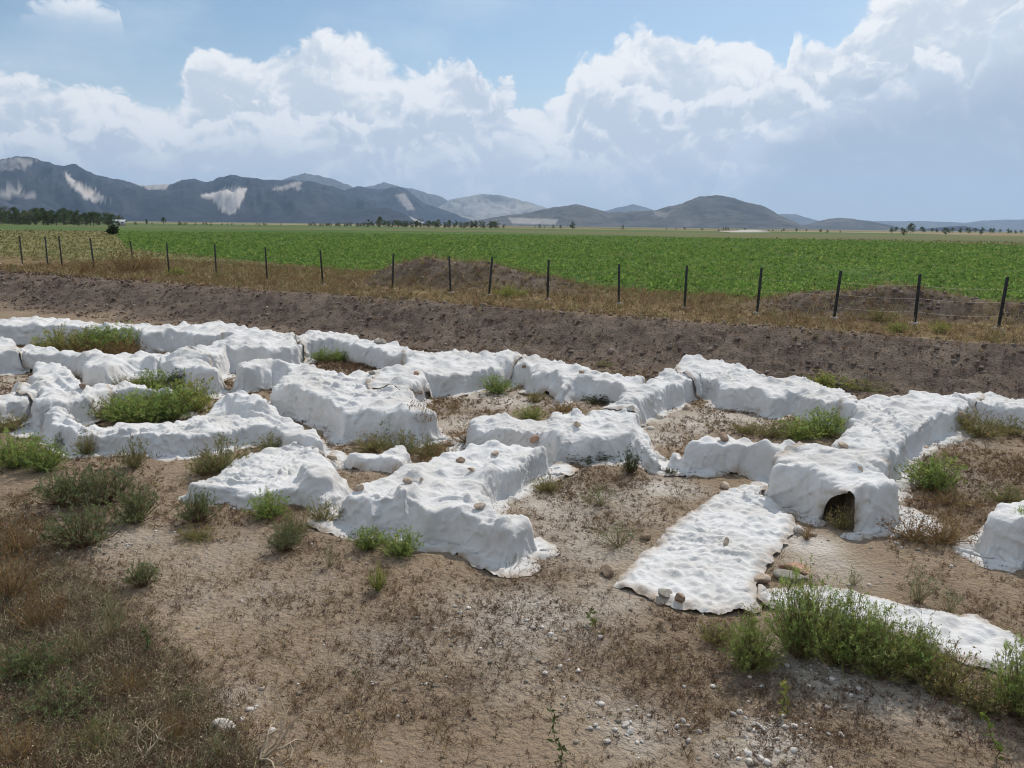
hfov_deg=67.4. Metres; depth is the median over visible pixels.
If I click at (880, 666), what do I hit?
weed bush
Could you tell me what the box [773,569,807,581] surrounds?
stone
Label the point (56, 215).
tree
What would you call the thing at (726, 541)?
stone
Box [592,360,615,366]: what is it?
weed bush
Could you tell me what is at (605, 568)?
stone
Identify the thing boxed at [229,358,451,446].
wall cover
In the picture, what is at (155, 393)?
weed bush
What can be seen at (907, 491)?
stone
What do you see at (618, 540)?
weed bush
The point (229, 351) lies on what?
wall cover
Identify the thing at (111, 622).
weed bush
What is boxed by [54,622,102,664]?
weed bush
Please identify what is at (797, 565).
stone
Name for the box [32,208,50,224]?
tree
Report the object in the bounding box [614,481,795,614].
ground sheet
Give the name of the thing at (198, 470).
weed bush
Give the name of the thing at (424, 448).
weed bush
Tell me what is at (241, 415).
wall cover
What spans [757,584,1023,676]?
ground sheet
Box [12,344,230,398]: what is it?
wall cover
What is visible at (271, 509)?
weed bush
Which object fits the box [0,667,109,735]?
weed bush
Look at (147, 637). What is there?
thin weed
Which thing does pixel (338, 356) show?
weed bush
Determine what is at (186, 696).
weed bush
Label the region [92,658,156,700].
weed bush
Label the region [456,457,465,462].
stone
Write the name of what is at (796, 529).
stone
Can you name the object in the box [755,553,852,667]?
weed bush
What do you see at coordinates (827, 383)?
weed bush
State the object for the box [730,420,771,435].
weed bush
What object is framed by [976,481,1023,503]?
weed bush
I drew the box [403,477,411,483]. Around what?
stone
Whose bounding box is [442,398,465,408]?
weed bush
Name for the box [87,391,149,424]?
weed bush
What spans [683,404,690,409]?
stone
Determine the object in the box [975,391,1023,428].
wall cover
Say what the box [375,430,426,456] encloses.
weed bush
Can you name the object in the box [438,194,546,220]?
mountain
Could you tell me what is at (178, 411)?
weed bush
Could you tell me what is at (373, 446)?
weed bush
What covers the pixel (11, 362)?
wall cover
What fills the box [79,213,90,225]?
tree
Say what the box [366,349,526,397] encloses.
wall cover
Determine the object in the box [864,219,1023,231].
mountain
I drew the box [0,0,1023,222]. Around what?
sky
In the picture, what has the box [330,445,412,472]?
wall cover
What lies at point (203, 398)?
weed bush
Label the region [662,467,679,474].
weed bush
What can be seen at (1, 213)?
tree
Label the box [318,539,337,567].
weed bush
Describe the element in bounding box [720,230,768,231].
ramp road
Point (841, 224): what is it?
hill
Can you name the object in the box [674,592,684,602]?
stone
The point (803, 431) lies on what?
weed bush
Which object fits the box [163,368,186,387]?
weed bush
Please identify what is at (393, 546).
weed bush
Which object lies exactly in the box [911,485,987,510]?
weed bush
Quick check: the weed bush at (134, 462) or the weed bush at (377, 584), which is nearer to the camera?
the weed bush at (377, 584)
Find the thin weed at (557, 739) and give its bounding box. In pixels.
[547,704,569,761]
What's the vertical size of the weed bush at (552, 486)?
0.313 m
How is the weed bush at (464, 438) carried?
on the ground at (832, 551)
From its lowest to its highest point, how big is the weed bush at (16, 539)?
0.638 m
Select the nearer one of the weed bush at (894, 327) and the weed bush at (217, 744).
the weed bush at (217, 744)
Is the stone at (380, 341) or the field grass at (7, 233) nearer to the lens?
the stone at (380, 341)
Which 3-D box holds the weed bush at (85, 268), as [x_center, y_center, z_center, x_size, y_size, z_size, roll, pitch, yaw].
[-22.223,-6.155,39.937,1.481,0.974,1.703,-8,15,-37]
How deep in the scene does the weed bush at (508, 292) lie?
29.41 m
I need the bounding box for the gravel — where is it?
[54,394,1009,767]
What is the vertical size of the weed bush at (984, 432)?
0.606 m
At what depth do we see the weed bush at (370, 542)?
8.86 m
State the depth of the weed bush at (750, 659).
6.51 m
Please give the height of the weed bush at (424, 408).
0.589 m
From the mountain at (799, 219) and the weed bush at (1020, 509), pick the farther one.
the mountain at (799, 219)
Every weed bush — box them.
[0,409,28,431]
[0,425,56,469]
[0,503,44,558]
[0,530,54,600]
[0,631,72,687]
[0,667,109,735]
[0,712,63,767]
[3,583,70,630]
[11,434,80,472]
[26,459,108,508]
[29,321,79,350]
[29,494,129,553]
[40,327,96,352]
[52,433,64,442]
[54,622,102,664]
[54,714,126,763]
[59,338,130,354]
[60,325,112,350]
[65,452,140,508]
[68,257,99,272]
[68,320,130,352]
[68,429,98,455]
[82,396,126,419]
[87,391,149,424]
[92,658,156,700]
[93,320,140,350]
[94,585,124,639]
[99,246,151,274]
[99,391,151,413]
[101,332,147,353]
[101,482,160,524]
[111,375,154,384]
[113,386,183,422]
[115,433,152,468]
[115,554,164,587]
[124,249,165,270]
[126,366,175,388]
[127,380,199,420]
[136,384,185,405]
[146,703,203,749]
[156,368,217,414]
[162,266,189,276]
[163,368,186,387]
[165,687,201,711]
[171,521,218,545]
[174,484,223,524]
[180,448,227,475]
[188,431,260,471]
[197,729,236,765]
[211,268,225,277]
[240,485,292,519]
[247,430,284,450]
[265,513,307,553]
[271,510,313,536]
[303,494,345,523]
[307,346,332,361]
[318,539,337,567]
[328,348,348,361]
[344,431,404,452]
[348,522,392,551]
[365,558,387,590]
[373,524,424,557]
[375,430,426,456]
[404,393,438,425]
[409,433,444,458]
[412,439,465,461]
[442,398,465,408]
[447,422,469,443]
[479,373,518,394]
[493,283,530,297]
[512,404,548,419]
[523,389,547,402]
[530,474,565,493]
[534,398,597,413]
[567,452,615,464]
[579,483,626,506]
[581,394,613,404]
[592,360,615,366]
[596,519,647,549]
[616,444,642,473]
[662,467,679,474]
[690,614,738,647]
[717,600,791,675]
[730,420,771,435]
[751,418,792,438]
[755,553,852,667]
[773,411,829,440]
[797,404,850,437]
[798,565,898,679]
[799,520,815,539]
[803,369,859,388]
[826,502,857,529]
[827,600,934,682]
[841,378,899,393]
[844,568,865,585]
[860,307,899,320]
[873,608,960,682]
[876,510,953,544]
[883,321,914,331]
[893,451,969,493]
[896,562,943,602]
[898,632,1000,698]
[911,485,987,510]
[915,510,982,546]
[927,318,953,332]
[931,587,967,613]
[938,665,1023,717]
[955,408,1018,439]
[958,405,981,426]
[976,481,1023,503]
[980,629,1023,724]
[987,415,1023,434]
[1014,505,1023,514]
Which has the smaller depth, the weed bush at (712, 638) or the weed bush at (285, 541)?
the weed bush at (712, 638)
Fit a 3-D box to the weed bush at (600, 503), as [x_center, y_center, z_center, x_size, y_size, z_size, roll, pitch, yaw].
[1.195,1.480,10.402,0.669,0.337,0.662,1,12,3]
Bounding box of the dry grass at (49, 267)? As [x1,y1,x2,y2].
[0,253,1023,347]
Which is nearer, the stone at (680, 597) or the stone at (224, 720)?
the stone at (224, 720)
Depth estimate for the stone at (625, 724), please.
5.82 m
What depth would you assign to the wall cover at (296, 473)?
10.57 m
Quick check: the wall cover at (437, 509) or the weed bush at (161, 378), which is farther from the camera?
the weed bush at (161, 378)
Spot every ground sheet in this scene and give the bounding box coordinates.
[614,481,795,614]
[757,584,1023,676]
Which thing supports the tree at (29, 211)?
on the ground at (832, 551)
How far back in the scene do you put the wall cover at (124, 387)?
15.25 m
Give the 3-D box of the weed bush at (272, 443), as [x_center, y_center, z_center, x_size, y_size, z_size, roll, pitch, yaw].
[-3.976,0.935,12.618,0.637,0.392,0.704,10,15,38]
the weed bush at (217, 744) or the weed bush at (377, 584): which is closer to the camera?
the weed bush at (217, 744)
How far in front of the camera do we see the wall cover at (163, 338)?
22.89 m
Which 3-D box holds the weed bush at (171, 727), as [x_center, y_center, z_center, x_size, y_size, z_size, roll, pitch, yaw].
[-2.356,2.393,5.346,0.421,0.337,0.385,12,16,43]
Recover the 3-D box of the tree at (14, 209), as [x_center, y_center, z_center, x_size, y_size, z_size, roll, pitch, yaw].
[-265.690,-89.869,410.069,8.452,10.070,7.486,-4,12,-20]
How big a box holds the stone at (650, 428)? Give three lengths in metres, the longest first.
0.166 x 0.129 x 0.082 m
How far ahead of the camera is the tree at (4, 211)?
476.25 m
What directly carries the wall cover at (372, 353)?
on the ground at (832, 551)
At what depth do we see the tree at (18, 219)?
369.82 m
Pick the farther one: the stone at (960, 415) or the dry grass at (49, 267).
the dry grass at (49, 267)
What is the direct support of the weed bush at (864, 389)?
on the ground at (832, 551)
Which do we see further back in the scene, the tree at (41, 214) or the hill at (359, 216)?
the hill at (359, 216)
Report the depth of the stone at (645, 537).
9.27 m
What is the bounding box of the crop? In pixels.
[117,231,1023,302]
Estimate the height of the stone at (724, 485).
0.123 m
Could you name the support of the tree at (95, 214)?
on the ground at (832, 551)
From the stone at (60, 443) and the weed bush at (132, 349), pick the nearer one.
the stone at (60, 443)
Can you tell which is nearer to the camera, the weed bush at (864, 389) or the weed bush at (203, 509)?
the weed bush at (203, 509)
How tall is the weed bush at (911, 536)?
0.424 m
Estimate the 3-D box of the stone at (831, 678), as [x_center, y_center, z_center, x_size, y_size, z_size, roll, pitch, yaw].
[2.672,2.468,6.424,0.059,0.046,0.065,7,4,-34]
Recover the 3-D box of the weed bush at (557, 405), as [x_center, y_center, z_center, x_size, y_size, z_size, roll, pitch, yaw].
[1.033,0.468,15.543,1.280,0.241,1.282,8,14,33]
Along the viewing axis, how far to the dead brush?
6.05 m
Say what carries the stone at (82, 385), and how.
on the wall cover at (46, 387)
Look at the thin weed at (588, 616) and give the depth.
7.25 m
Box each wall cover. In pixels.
[0,316,259,352]
[0,336,29,375]
[0,382,32,422]
[9,361,113,437]
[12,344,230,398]
[39,390,344,469]
[108,380,196,419]
[178,441,352,512]
[185,328,308,380]
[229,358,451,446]
[295,330,410,368]
[307,440,578,577]
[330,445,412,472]
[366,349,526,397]
[446,408,795,484]
[507,352,644,405]
[601,366,698,426]
[674,354,852,431]
[761,441,941,540]
[830,390,985,502]
[952,500,1023,572]
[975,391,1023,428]
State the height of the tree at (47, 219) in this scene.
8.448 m
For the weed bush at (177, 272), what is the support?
on the ground at (832, 551)
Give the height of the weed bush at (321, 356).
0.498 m
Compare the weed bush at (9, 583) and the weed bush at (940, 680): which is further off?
the weed bush at (9, 583)
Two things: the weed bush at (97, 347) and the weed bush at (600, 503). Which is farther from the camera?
the weed bush at (97, 347)
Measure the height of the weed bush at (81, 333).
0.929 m
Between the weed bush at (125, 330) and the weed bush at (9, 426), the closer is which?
the weed bush at (9, 426)
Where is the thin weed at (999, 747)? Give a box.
[980,711,1009,761]
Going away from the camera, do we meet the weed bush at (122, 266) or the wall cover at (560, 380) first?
the wall cover at (560, 380)
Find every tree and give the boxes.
[0,211,9,224]
[1,206,13,223]
[6,207,21,221]
[7,213,14,224]
[8,212,23,224]
[23,215,32,224]
[27,208,39,224]
[29,207,41,223]
[30,210,38,224]
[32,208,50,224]
[40,209,55,224]
[48,211,63,224]
[55,209,69,224]
[59,207,70,221]
[67,210,81,224]
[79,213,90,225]
[87,212,96,225]
[88,211,100,225]
[105,215,114,225]
[906,223,915,232]
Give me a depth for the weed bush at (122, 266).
38.83 m
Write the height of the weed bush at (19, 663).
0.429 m
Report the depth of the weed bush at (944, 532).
9.19 m
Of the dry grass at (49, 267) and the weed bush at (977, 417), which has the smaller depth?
the weed bush at (977, 417)
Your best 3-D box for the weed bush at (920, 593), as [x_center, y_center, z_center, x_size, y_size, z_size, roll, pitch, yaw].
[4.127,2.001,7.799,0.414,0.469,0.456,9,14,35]
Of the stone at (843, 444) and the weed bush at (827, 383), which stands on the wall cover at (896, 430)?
the stone at (843, 444)
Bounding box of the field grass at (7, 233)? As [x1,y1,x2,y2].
[0,229,1021,300]
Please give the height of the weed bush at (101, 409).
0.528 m
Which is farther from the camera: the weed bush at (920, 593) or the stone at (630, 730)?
the weed bush at (920, 593)
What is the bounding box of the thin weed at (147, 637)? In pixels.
[139,623,151,649]
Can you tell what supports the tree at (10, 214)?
on the ground at (832, 551)
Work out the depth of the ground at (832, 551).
8.58 m
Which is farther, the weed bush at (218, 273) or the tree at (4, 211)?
the tree at (4, 211)
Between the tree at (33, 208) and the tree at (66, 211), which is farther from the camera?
the tree at (66, 211)
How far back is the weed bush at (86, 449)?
12.29 m
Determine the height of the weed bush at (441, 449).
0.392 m
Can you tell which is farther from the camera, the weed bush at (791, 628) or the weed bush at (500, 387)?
the weed bush at (500, 387)
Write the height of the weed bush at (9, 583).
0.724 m
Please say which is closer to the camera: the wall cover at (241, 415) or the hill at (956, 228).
the wall cover at (241, 415)
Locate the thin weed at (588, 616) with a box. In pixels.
[585,608,597,627]
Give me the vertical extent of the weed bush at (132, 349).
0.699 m
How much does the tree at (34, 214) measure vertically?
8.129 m
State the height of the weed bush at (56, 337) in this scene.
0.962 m
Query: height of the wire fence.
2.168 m
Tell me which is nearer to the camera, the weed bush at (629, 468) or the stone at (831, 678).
the stone at (831, 678)
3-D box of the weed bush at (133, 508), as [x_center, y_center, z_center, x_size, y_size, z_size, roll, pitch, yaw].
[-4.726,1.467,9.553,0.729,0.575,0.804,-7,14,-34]
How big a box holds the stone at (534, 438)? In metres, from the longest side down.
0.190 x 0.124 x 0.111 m
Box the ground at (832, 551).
[0,221,1023,767]
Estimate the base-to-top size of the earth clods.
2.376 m
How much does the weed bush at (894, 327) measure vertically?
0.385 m
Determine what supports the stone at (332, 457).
on the wall cover at (241, 415)
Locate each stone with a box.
[49,442,64,447]
[79,383,85,388]
[211,718,235,730]
[327,455,337,460]
[355,483,363,490]
[374,338,386,343]
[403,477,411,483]
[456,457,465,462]
[474,502,485,508]
[530,435,538,442]
[574,421,580,427]
[600,564,613,577]
[621,721,628,727]
[627,726,633,734]
[640,533,650,539]
[646,426,654,429]
[658,588,671,597]
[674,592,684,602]
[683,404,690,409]
[718,432,728,441]
[720,481,729,489]
[723,537,728,544]
[754,572,770,582]
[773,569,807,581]
[778,562,809,573]
[793,525,804,533]
[828,676,835,681]
[838,441,848,447]
[901,489,910,493]
[958,411,966,418]
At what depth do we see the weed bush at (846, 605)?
6.54 m
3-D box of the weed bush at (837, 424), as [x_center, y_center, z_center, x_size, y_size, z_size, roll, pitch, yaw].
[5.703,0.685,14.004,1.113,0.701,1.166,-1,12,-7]
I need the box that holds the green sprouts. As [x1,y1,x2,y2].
[0,361,1023,709]
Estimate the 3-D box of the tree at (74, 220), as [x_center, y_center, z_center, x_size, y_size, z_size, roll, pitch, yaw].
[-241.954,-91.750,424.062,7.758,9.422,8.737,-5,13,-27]
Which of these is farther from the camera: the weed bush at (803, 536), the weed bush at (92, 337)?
the weed bush at (92, 337)
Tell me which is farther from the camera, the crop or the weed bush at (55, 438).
the crop
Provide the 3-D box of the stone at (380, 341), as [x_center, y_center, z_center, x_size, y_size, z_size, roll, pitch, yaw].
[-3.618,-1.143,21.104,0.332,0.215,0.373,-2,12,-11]
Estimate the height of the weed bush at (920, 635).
0.673 m
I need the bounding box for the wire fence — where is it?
[0,235,1023,329]
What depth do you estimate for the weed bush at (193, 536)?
9.13 m
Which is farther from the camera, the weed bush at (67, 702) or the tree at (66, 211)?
the tree at (66, 211)
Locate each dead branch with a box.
[123,717,180,766]
[256,681,325,767]
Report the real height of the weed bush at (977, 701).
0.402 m
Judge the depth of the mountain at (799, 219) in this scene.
11492.12 m
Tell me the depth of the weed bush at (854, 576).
8.16 m
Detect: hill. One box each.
[291,207,425,224]
[468,195,814,228]
[803,218,907,230]
[914,226,995,231]
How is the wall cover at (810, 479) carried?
on the ground at (832, 551)
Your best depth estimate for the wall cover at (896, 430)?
13.60 m
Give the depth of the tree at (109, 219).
380.17 m
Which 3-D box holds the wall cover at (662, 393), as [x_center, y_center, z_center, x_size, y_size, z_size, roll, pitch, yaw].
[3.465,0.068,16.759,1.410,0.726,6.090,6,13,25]
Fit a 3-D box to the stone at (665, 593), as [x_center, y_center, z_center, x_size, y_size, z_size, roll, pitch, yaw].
[1.547,2.111,7.743,0.172,0.058,0.144,4,20,-12]
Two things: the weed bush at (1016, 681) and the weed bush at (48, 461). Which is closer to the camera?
the weed bush at (1016, 681)
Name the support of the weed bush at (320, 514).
on the ground at (832, 551)
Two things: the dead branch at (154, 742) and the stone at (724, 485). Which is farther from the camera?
the stone at (724, 485)
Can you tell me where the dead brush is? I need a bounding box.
[0,492,280,767]
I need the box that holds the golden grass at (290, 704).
[117,628,442,767]
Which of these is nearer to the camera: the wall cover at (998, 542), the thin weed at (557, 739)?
the thin weed at (557, 739)
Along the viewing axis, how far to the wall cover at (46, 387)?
14.59 m
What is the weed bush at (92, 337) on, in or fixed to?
on the ground at (832, 551)
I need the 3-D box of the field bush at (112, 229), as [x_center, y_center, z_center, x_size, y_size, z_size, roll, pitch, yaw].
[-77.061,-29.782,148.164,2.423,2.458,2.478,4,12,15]
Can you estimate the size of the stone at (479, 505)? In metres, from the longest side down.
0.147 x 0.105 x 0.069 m
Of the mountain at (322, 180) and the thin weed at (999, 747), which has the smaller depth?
the thin weed at (999, 747)
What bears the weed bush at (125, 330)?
on the ground at (832, 551)
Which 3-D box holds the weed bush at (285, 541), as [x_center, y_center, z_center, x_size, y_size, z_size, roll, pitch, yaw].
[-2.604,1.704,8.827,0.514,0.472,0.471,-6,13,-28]
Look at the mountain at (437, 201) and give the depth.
11516.05 m
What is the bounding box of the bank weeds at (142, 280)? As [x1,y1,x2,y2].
[0,269,1023,427]
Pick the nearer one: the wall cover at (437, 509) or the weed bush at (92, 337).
the wall cover at (437, 509)
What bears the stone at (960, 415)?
on the wall cover at (896, 430)
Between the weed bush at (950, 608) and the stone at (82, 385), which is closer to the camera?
the weed bush at (950, 608)
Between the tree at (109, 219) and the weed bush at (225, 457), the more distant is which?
the tree at (109, 219)
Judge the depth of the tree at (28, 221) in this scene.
370.66 m
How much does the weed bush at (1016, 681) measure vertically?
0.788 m
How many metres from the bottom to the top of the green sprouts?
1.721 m
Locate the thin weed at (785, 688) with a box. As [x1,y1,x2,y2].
[778,679,790,718]
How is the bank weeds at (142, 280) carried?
on the ground at (832, 551)
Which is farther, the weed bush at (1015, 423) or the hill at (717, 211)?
the hill at (717, 211)
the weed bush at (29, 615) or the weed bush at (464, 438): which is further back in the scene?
the weed bush at (464, 438)
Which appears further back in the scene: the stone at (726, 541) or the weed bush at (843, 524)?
the weed bush at (843, 524)
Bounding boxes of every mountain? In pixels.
[0,156,442,224]
[283,173,352,190]
[345,186,472,224]
[366,182,447,207]
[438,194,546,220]
[605,204,651,212]
[778,214,817,224]
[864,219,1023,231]
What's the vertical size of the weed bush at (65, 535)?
0.689 m
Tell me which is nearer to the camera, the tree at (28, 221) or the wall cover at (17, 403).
the wall cover at (17, 403)
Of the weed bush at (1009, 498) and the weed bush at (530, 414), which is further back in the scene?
the weed bush at (530, 414)
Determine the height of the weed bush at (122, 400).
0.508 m
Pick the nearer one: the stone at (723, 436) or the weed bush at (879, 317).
the stone at (723, 436)
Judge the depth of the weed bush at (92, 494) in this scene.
10.18 m
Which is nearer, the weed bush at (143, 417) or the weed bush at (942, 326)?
the weed bush at (143, 417)
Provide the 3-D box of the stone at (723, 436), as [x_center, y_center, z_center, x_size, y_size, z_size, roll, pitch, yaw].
[3.296,0.844,12.001,0.137,0.174,0.201,-2,18,-23]
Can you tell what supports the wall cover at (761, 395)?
on the ground at (832, 551)
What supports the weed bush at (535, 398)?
on the ground at (832, 551)
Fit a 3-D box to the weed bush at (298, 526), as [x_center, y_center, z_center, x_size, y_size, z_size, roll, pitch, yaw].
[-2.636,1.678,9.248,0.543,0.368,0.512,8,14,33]
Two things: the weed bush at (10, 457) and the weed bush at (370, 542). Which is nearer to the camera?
the weed bush at (370, 542)
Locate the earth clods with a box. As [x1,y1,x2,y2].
[0,256,1023,394]
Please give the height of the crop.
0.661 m
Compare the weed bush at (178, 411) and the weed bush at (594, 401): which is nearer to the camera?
the weed bush at (178, 411)
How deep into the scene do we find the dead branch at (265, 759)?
5.26 m
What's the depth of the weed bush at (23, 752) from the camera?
5.00 m
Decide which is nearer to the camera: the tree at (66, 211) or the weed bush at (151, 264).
the weed bush at (151, 264)
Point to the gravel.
(748, 752)
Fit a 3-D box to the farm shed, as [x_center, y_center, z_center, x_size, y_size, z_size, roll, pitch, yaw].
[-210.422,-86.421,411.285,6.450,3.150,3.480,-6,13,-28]
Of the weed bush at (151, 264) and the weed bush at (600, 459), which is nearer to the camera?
the weed bush at (600, 459)
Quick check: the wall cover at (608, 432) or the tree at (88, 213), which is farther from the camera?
the tree at (88, 213)
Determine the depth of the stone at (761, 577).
8.13 m
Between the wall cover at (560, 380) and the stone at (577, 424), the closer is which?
the stone at (577, 424)
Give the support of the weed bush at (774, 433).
on the ground at (832, 551)
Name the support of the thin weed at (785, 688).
on the ground at (832, 551)
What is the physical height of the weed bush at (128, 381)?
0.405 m
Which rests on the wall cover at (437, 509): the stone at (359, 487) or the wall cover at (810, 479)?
the stone at (359, 487)
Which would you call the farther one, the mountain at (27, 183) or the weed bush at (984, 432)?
the mountain at (27, 183)
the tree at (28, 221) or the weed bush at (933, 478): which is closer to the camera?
the weed bush at (933, 478)
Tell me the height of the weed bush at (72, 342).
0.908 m
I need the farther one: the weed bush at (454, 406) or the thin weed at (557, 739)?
the weed bush at (454, 406)
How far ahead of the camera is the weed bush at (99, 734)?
5.20 m
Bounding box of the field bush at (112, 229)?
[104,223,119,233]
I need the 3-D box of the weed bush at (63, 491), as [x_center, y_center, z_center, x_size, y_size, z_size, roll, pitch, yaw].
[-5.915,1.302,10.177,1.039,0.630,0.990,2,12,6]
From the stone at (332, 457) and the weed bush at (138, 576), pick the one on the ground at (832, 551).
the weed bush at (138, 576)
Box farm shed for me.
[113,220,125,225]
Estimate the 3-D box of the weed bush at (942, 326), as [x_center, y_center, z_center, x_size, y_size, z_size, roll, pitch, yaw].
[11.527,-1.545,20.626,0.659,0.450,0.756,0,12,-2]
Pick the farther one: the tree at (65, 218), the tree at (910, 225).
the tree at (910, 225)
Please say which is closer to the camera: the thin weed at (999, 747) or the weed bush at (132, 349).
the thin weed at (999, 747)
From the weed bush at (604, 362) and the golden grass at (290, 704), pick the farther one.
the weed bush at (604, 362)
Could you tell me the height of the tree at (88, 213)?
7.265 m

